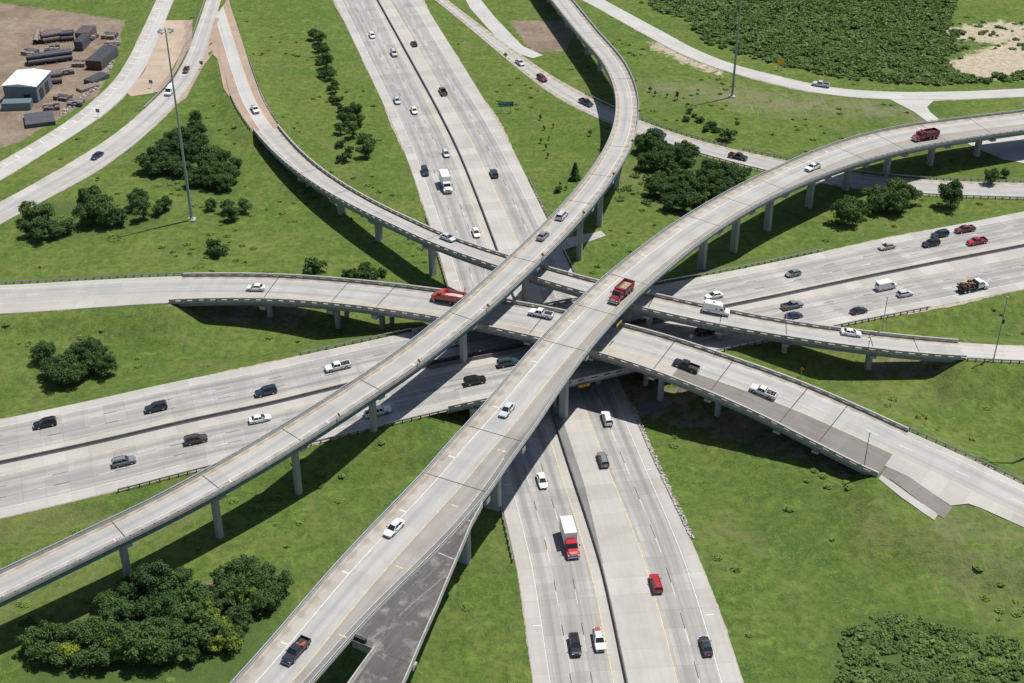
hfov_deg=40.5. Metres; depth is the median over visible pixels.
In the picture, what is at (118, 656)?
tree
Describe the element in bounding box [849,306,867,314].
car
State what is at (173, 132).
tree
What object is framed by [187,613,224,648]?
tree
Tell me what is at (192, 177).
tree
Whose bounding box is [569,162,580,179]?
conifer
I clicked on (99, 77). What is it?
container row
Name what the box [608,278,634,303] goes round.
dump truck
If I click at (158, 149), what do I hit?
tree
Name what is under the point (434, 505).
flyover
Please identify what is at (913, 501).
pale gore strip
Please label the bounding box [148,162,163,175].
tree
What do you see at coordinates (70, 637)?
tree
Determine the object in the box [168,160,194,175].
tree
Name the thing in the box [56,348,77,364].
tree
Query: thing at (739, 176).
tree
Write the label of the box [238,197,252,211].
tree
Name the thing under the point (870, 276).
median barrier
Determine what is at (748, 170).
tree
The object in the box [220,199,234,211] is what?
tree
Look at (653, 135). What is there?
tree
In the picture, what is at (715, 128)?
shrub
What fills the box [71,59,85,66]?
pallet stack
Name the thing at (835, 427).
flyover
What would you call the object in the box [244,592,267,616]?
tree
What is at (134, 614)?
tree
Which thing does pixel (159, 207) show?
tree
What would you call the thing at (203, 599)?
tree
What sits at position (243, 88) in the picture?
ramp approach road
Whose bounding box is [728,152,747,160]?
pickup truck
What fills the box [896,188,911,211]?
tree
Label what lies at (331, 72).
tree
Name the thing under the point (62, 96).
pallet stack
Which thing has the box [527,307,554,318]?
pickup truck
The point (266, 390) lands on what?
car
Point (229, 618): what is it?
tree
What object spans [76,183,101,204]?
tree
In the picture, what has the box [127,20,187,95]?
gore pavement
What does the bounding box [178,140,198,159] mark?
tree
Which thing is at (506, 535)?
guardrail
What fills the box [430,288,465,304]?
dump truck
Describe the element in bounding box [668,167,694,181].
tree
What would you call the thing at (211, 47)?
gore pavement
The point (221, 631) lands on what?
tree
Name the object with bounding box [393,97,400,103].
car
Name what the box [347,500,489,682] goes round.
flyover
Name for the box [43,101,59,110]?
pallet stack
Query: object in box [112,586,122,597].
tree
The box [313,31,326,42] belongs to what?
tree
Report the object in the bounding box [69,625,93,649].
tree
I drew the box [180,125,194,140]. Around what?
tree
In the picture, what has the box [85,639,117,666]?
tree
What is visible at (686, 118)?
shrub
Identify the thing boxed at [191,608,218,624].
tree
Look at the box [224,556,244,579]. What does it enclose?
tree
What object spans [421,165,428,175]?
car
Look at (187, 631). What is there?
tree
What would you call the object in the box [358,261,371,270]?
bush
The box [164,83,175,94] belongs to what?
van
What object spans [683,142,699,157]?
tree
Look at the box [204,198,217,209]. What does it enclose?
tree
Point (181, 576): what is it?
tree
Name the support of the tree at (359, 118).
on the ground
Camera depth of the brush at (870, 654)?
243.71 m
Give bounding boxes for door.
[39,86,43,99]
[44,80,49,93]
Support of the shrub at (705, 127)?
on the ground
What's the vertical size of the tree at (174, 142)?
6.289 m
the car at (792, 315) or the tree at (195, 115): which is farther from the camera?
the tree at (195, 115)
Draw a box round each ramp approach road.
[0,276,182,313]
[212,0,277,129]
[885,431,1023,526]
[958,342,1023,361]
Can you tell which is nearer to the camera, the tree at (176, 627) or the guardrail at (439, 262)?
the tree at (176, 627)
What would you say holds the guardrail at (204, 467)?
on the ground
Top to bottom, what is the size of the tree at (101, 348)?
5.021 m
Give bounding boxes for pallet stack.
[20,48,39,55]
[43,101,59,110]
[44,44,59,50]
[53,92,73,100]
[58,67,74,74]
[66,98,84,106]
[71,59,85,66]
[90,33,98,40]
[101,31,118,38]
[103,41,119,46]
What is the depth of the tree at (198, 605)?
249.36 m
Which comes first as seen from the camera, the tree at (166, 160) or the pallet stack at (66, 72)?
the tree at (166, 160)
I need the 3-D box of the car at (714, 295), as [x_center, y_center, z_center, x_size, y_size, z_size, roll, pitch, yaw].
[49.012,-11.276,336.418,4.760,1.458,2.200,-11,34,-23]
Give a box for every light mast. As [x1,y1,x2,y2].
[157,28,195,221]
[729,0,741,97]
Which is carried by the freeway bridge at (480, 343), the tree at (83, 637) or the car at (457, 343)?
the car at (457, 343)
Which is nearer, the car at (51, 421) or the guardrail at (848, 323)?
the car at (51, 421)
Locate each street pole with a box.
[864,432,870,464]
[881,297,888,334]
[992,297,1008,358]
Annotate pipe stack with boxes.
[26,48,72,66]
[31,28,43,43]
[40,28,61,44]
[50,70,61,85]
[61,29,73,42]
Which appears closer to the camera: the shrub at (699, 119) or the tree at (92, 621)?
the tree at (92, 621)
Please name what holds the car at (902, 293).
on the freeway crossing
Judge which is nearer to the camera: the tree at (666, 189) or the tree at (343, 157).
the tree at (666, 189)
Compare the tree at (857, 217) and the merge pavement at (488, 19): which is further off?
the merge pavement at (488, 19)
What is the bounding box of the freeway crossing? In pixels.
[0,211,1023,517]
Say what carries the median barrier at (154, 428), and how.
on the freeway crossing
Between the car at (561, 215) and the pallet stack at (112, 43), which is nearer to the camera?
the car at (561, 215)
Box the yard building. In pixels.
[1,68,52,101]
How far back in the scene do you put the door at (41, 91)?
452.35 m
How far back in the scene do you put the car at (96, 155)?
414.29 m
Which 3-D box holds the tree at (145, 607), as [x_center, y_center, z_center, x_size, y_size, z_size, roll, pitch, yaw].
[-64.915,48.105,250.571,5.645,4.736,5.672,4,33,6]
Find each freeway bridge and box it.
[412,297,657,367]
[429,319,700,418]
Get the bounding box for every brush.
[639,0,1023,85]
[834,610,1023,682]
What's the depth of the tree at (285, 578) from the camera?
255.06 m
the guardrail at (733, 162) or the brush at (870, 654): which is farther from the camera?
the guardrail at (733, 162)
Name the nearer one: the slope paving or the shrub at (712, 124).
the slope paving
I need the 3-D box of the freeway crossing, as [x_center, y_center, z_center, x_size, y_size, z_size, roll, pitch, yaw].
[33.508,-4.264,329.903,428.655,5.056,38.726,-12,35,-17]
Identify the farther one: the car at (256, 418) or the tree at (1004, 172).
the tree at (1004, 172)
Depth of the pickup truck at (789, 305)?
333.84 m
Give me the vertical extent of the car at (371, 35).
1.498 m
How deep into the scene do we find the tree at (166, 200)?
384.87 m
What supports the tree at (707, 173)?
on the ground
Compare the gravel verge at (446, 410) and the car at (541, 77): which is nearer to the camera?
the gravel verge at (446, 410)
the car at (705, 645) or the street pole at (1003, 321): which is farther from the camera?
the street pole at (1003, 321)
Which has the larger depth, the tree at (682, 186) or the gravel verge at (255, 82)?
the gravel verge at (255, 82)
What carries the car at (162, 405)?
on the freeway crossing
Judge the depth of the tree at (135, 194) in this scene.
385.50 m
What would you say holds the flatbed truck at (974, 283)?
on the freeway crossing
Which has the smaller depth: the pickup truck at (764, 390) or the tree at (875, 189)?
the pickup truck at (764, 390)
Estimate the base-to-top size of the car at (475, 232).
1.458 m
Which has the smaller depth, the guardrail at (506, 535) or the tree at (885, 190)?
the guardrail at (506, 535)
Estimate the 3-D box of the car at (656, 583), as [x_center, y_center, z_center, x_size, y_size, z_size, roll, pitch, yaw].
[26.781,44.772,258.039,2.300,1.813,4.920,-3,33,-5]
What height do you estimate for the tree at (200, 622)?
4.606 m
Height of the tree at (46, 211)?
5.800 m
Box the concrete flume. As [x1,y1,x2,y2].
[560,231,605,249]
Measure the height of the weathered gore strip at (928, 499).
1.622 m
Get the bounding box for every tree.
[16,625,44,649]
[17,200,37,221]
[18,615,38,627]
[19,219,36,235]
[24,640,47,665]
[29,215,51,239]
[29,340,55,359]
[35,202,55,220]
[35,619,56,642]
[37,356,66,371]
[43,359,70,383]
[44,220,66,237]
[44,640,68,666]
[46,623,66,635]
[54,621,81,644]
[54,642,81,660]
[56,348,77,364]
[58,217,74,232]
[60,363,82,383]
[66,632,81,652]
[67,342,85,359]
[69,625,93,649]
[69,649,88,670]
[70,360,89,377]
[71,203,97,225]
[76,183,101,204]
[77,337,101,350]
[77,615,103,643]
[83,193,113,221]
[83,350,102,371]
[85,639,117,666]
[88,344,108,355]
[91,617,126,647]
[92,588,116,607]
[93,205,121,225]
[94,353,118,375]
[97,194,113,204]
[98,606,116,621]
[102,635,112,647]
[104,596,136,622]
[109,650,124,662]
[110,628,131,658]
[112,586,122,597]
[114,207,127,223]
[117,575,140,598]
[118,618,137,636]
[119,622,172,664]
[126,187,149,206]
[127,570,150,591]
[128,620,152,638]
[129,599,141,618]
[132,197,151,219]
[134,153,161,169]
[134,558,170,600]
[135,594,157,618]
[143,616,169,635]
[146,143,169,156]
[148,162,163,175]
[149,589,180,619]
[151,200,166,213]
[154,137,171,154]
[155,195,171,209]
[156,636,182,662]
[158,581,179,594]
[159,153,180,171]
[162,128,183,141]
[162,617,185,643]
[166,599,197,622]
[167,565,193,589]
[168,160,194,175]
[169,136,185,154]
[174,587,194,605]
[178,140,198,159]
[178,623,199,644]
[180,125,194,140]
[180,644,200,662]
[181,172,203,185]
[184,580,213,601]
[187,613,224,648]
[188,110,201,121]
[188,120,206,134]
[189,132,208,149]
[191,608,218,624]
[192,600,203,611]
[193,150,219,166]
[193,163,215,179]
[198,593,214,607]
[198,618,220,633]
[201,144,223,154]
[201,174,218,188]
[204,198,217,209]
[204,600,220,615]
[205,634,223,652]
[209,565,230,584]
[210,161,229,173]
[210,584,222,600]
[212,623,228,640]
[213,614,228,624]
[214,150,230,162]
[214,593,235,610]
[216,173,235,189]
[217,164,241,177]
[219,578,239,590]
[219,580,237,601]
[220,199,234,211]
[220,629,243,650]
[221,615,234,623]
[222,205,241,219]
[222,623,232,637]
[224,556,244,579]
[225,600,245,615]
[225,624,246,637]
[229,157,242,169]
[231,608,253,628]
[232,576,258,597]
[236,553,261,572]
[236,563,261,579]
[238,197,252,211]
[238,586,258,602]
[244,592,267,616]
[250,574,272,590]
[256,587,281,610]
[257,561,276,580]
[266,582,284,597]
[271,569,294,592]
[307,28,318,37]
[312,45,320,51]
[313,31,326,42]
[315,58,321,64]
[316,70,325,77]
[317,42,330,53]
[319,53,333,67]
[323,67,337,79]
[330,79,339,91]
[332,96,343,103]
[334,123,347,133]
[334,140,345,147]
[336,111,347,122]
[336,153,351,162]
[337,105,345,111]
[345,122,358,137]
[345,146,353,151]
[346,112,353,121]
[348,102,362,115]
[353,113,365,125]
[355,140,373,157]
[356,132,366,140]
[358,134,377,147]
[634,134,653,151]
[636,152,655,168]
[641,127,664,149]
[644,177,667,195]
[650,150,674,169]
[651,140,667,151]
[651,170,666,178]
[659,183,676,194]
[660,192,683,209]
[661,143,685,160]
[664,176,674,182]
[667,160,682,170]
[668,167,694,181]
[671,179,692,194]
[673,192,696,211]
[674,139,691,157]
[679,157,695,168]
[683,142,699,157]
[688,175,708,195]
[692,191,707,205]
[696,167,717,182]
[700,159,717,168]
[707,183,720,197]
[712,169,725,184]
[715,161,738,177]
[715,176,734,194]
[717,128,737,140]
[729,169,746,185]
[737,166,751,175]
[830,198,859,223]
[841,195,857,206]
[843,207,862,225]
[855,199,871,215]
[861,184,882,202]
[866,191,888,211]
[880,186,895,205]
[884,177,909,192]
[885,192,905,213]
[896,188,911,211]
[902,184,922,201]
[937,179,963,207]
[984,168,999,183]
[1000,168,1010,177]
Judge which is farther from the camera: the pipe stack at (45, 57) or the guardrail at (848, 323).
the pipe stack at (45, 57)
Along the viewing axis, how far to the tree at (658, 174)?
398.02 m
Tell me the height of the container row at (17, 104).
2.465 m
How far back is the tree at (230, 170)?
399.49 m
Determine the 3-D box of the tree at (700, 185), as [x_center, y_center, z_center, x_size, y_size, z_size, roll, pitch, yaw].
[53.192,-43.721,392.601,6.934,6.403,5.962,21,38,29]
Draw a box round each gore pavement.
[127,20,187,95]
[178,18,235,104]
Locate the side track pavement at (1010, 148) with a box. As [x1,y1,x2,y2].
[891,99,1023,162]
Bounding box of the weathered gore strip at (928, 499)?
[881,467,951,517]
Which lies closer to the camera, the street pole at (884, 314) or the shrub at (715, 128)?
the street pole at (884, 314)
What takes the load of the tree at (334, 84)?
on the ground
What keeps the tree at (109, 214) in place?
on the ground
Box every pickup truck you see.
[250,104,259,113]
[280,635,310,665]
[324,359,351,372]
[363,405,391,417]
[438,87,447,95]
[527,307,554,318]
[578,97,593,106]
[672,358,699,372]
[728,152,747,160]
[749,384,777,399]
[780,300,803,310]
[804,162,821,171]
[812,80,829,87]
[954,224,975,233]
[966,236,988,245]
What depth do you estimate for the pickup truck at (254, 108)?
437.93 m
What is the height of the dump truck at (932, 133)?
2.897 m
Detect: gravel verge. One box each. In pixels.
[0,0,173,180]
[0,226,1023,518]
[1,1,220,223]
[1,283,163,313]
[212,0,276,130]
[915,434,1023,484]
[966,345,1023,362]
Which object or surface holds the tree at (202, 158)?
on the ground
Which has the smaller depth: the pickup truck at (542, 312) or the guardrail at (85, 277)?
the pickup truck at (542, 312)
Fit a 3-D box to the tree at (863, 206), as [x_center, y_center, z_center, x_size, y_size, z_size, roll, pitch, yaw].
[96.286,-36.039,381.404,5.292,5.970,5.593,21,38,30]
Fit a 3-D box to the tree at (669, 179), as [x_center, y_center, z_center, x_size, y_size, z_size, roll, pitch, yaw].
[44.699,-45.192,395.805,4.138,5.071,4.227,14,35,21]
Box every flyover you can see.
[0,0,638,606]
[169,272,908,476]
[230,109,1023,682]
[253,124,966,369]
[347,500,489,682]
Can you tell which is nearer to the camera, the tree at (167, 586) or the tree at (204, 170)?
the tree at (167, 586)
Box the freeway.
[334,0,742,682]
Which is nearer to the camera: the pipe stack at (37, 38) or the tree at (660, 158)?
the tree at (660, 158)
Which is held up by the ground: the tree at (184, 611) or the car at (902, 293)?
the tree at (184, 611)
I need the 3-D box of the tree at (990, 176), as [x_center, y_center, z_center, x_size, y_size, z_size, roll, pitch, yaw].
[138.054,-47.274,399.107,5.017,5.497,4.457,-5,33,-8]
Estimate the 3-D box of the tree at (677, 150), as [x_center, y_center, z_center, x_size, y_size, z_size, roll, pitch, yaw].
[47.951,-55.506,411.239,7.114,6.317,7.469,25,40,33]
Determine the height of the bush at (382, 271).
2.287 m
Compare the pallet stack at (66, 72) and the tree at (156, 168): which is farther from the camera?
the pallet stack at (66, 72)
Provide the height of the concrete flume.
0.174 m
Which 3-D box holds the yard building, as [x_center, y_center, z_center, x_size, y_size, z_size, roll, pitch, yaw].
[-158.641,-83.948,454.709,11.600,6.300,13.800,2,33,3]
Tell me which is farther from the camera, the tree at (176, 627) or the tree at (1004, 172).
the tree at (1004, 172)
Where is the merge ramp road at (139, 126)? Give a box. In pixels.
[0,0,220,223]
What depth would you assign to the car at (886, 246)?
362.59 m
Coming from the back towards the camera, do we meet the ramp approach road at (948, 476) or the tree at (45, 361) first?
the tree at (45, 361)
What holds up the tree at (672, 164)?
on the ground
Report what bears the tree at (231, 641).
on the ground
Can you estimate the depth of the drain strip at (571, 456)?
287.81 m
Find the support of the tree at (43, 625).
on the ground
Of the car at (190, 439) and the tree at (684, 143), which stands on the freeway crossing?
the car at (190, 439)
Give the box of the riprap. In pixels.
[630,406,694,539]
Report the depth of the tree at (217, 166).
400.05 m
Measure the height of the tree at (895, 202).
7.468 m
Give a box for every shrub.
[682,115,689,120]
[695,116,704,121]
[702,125,710,130]
[705,121,717,128]
[710,126,720,131]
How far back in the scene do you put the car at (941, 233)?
368.81 m
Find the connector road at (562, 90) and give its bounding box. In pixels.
[436,0,1023,197]
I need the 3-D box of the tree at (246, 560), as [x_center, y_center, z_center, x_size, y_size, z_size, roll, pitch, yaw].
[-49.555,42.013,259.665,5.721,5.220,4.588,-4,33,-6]
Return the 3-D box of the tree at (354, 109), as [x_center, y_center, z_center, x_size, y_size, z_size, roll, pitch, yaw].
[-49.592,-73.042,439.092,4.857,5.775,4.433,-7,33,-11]
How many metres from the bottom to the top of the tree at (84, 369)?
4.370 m
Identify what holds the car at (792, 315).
on the freeway crossing
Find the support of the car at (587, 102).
on the connector road at (562, 90)
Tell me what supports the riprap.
on the ground
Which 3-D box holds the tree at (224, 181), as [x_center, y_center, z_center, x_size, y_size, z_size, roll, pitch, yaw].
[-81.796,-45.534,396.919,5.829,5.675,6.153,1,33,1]
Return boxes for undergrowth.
[604,167,736,209]
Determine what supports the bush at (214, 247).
on the ground
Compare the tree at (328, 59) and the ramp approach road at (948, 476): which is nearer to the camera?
the ramp approach road at (948, 476)
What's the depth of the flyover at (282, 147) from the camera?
322.69 m
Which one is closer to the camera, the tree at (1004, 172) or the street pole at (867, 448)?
the street pole at (867, 448)
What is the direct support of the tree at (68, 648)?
on the ground
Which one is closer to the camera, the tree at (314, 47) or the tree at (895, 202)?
the tree at (895, 202)
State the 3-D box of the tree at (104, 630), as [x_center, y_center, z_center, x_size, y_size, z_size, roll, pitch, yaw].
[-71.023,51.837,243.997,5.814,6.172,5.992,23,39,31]
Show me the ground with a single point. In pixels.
(798, 594)
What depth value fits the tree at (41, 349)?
319.07 m
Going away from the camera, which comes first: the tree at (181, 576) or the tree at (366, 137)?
the tree at (181, 576)
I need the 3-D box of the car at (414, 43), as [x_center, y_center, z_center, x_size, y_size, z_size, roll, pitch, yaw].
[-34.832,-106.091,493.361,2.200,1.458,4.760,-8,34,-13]
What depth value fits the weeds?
328.52 m
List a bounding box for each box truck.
[439,168,452,192]
[559,515,579,558]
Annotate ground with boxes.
[0,0,1023,682]
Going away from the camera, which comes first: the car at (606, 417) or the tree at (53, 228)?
the car at (606, 417)
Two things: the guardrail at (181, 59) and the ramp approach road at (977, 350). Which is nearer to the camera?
the ramp approach road at (977, 350)
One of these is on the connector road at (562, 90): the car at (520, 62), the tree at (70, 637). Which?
the car at (520, 62)
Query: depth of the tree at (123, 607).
247.94 m
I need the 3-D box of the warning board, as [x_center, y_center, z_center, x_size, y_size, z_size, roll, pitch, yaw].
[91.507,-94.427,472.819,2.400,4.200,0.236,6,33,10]
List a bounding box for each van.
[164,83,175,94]
[702,298,729,315]
[875,278,896,291]
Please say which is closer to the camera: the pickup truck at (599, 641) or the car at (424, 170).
the pickup truck at (599, 641)
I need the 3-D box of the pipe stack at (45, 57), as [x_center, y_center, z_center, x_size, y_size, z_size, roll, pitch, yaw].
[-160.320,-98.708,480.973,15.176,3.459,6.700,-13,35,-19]
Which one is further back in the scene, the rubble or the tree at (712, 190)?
the rubble
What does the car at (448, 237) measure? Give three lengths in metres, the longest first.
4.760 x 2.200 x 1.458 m
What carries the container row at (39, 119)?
on the ground
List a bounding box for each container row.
[1,98,32,110]
[24,110,55,128]
[74,34,90,50]
[75,25,96,38]
[76,82,99,92]
[83,72,109,83]
[85,46,118,69]
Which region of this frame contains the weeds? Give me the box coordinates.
[1,7,1023,682]
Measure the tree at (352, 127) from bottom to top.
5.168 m
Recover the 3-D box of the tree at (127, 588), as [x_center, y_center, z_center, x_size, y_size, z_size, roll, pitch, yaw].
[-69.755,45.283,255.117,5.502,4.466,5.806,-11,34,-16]
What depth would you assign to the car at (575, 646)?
243.91 m
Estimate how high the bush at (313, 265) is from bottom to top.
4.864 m
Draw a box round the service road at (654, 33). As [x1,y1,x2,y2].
[584,0,1023,99]
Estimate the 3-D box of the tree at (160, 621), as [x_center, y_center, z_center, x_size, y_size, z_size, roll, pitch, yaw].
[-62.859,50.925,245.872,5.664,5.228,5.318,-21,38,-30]
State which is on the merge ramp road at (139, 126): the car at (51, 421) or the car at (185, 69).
the car at (185, 69)
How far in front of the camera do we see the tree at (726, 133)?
423.88 m
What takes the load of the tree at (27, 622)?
on the ground
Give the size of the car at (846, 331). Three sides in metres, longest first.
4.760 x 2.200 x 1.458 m
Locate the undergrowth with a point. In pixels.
(629, 188)
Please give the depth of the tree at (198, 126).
424.32 m
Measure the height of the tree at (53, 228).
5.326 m
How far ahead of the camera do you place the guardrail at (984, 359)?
313.93 m
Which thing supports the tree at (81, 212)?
on the ground
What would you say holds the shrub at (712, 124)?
on the ground
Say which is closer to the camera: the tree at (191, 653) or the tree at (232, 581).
the tree at (191, 653)
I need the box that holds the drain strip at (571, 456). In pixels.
[554,413,602,563]
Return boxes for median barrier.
[0,365,427,464]
[377,0,627,682]
[724,244,1023,307]
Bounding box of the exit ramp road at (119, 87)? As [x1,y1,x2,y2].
[0,0,172,179]
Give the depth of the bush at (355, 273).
354.24 m
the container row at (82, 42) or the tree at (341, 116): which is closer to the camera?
the tree at (341, 116)
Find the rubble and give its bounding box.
[59,38,119,116]
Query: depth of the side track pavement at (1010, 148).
423.88 m
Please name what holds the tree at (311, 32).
on the ground
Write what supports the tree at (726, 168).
on the ground
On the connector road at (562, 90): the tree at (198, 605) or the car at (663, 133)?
the car at (663, 133)
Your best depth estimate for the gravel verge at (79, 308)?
336.36 m
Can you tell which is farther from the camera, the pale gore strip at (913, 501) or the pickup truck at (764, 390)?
the pickup truck at (764, 390)
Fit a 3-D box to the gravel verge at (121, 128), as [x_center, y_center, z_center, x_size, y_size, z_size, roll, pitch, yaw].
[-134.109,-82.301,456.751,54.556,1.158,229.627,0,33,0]
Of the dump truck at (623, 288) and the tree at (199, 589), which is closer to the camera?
the tree at (199, 589)
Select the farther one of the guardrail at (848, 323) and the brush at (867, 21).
the brush at (867, 21)
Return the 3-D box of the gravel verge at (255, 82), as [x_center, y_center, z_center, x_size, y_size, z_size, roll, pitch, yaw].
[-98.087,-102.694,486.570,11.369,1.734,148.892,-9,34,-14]
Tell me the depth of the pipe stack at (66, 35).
497.02 m
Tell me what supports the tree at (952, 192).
on the ground
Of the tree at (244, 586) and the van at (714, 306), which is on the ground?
the tree at (244, 586)
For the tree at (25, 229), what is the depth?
371.31 m
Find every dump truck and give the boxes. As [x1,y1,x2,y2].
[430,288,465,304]
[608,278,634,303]
[911,127,939,141]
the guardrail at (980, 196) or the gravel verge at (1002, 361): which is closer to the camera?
the gravel verge at (1002, 361)
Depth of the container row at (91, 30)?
498.63 m
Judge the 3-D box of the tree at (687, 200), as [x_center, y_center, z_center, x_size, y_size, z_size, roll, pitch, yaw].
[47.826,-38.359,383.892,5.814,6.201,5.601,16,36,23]
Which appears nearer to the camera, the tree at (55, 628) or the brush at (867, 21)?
the tree at (55, 628)
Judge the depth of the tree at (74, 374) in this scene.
311.94 m
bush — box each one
[205,238,229,254]
[303,257,327,273]
[342,269,351,276]
[347,269,362,278]
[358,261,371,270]
[364,267,380,279]
[377,267,386,276]
[553,186,561,192]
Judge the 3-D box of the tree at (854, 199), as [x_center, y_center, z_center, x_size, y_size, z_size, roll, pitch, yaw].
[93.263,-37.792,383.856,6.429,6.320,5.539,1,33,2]
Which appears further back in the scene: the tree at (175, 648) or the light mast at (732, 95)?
the light mast at (732, 95)
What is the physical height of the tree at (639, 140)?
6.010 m
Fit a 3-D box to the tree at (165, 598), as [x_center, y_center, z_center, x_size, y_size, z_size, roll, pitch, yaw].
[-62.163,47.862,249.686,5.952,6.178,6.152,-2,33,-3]
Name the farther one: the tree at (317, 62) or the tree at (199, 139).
the tree at (317, 62)
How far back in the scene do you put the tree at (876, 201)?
382.79 m
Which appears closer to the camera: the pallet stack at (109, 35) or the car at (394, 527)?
the car at (394, 527)
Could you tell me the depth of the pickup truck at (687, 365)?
299.43 m
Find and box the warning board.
[777,58,784,68]
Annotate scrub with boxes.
[906,20,1023,58]
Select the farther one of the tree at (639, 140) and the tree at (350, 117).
the tree at (350, 117)
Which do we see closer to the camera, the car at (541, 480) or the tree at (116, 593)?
the tree at (116, 593)
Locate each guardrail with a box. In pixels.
[0,272,183,283]
[117,408,448,492]
[144,0,204,107]
[230,94,250,129]
[249,57,280,125]
[300,328,410,354]
[426,217,447,288]
[500,507,512,562]
[529,177,576,273]
[585,92,729,146]
[653,248,823,284]
[700,153,818,181]
[711,306,929,351]
[743,148,1023,181]
[909,426,1023,482]
[923,193,1023,199]
[967,357,1023,363]
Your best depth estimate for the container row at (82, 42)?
489.88 m
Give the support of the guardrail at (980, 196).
on the ground
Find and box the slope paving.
[637,396,671,416]
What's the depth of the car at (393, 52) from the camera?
484.33 m
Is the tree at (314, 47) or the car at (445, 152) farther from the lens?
the tree at (314, 47)
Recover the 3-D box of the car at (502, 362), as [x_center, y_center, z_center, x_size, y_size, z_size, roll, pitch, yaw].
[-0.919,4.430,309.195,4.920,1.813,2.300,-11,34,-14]
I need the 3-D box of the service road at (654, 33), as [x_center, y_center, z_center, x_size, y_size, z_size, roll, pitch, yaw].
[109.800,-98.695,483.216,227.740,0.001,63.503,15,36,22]
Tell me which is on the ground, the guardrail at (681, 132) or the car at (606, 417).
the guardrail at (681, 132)
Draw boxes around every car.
[33,416,56,429]
[91,151,103,159]
[111,455,135,467]
[144,399,167,413]
[182,66,189,72]
[183,433,207,445]
[246,283,265,291]
[248,413,270,424]
[254,384,277,397]
[369,31,374,38]
[383,517,404,537]
[390,48,397,56]
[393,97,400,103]
[410,106,417,113]
[411,41,417,46]
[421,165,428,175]
[439,233,455,241]
[442,148,449,157]
[451,340,459,346]
[463,374,486,385]
[472,227,480,237]
[490,169,498,177]
[496,357,518,367]
[499,401,515,417]
[515,59,524,65]
[536,73,547,81]
[536,231,549,240]
[536,472,547,488]
[555,210,568,220]
[568,632,581,656]
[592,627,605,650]
[597,451,609,467]
[601,411,612,425]
[649,573,662,593]
[652,127,666,136]
[694,327,714,336]
[699,636,712,656]
[704,291,723,299]
[784,311,803,319]
[785,268,801,277]
[840,327,861,337]
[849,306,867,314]
[878,242,895,250]
[896,289,913,297]
[922,237,940,247]
[931,228,949,237]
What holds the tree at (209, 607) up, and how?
on the ground
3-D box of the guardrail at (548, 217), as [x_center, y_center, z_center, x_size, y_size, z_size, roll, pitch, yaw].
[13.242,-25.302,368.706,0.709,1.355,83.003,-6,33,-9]
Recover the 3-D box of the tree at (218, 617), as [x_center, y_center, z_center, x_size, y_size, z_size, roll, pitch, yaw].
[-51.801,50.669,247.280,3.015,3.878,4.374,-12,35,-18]
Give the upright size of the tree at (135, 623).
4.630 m
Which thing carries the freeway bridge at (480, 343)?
on the ground
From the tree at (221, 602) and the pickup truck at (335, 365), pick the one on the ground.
the tree at (221, 602)
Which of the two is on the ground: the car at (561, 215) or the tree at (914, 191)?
the tree at (914, 191)
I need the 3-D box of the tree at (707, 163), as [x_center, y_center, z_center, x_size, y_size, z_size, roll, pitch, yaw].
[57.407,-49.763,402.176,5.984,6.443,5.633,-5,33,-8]
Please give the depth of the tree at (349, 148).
417.75 m
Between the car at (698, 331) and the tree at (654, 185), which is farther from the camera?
the tree at (654, 185)
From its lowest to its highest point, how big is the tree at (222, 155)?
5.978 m
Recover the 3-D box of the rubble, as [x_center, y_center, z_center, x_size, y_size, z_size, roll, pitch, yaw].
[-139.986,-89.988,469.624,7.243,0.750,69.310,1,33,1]
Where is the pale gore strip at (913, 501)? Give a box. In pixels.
[879,475,937,519]
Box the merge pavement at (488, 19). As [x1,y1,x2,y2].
[466,0,541,57]
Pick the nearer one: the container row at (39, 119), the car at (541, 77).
the container row at (39, 119)
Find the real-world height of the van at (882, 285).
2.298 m
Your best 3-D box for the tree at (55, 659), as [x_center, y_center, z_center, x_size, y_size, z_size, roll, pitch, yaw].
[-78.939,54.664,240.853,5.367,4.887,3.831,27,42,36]
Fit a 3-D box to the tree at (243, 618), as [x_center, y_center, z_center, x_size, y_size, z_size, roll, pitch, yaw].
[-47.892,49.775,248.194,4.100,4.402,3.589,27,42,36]
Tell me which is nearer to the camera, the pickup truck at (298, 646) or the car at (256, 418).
the pickup truck at (298, 646)
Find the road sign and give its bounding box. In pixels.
[498,101,513,112]
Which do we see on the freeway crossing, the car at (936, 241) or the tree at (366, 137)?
the car at (936, 241)
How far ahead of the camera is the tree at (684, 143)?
412.31 m
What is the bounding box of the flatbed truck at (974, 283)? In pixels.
[956,277,989,293]
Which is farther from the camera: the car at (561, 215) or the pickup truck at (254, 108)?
the pickup truck at (254, 108)
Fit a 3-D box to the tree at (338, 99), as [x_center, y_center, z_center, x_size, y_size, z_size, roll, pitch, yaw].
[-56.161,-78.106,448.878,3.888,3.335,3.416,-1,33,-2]
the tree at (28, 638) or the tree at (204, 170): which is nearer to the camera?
the tree at (28, 638)
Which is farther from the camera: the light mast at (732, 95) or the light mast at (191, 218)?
the light mast at (732, 95)
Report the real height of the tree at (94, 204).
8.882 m
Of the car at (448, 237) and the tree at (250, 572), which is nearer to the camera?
the tree at (250, 572)
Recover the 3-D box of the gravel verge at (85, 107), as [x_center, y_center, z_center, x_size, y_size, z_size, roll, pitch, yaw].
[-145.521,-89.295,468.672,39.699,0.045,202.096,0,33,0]
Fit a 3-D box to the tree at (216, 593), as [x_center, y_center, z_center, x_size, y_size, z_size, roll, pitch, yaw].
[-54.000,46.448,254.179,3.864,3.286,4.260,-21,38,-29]

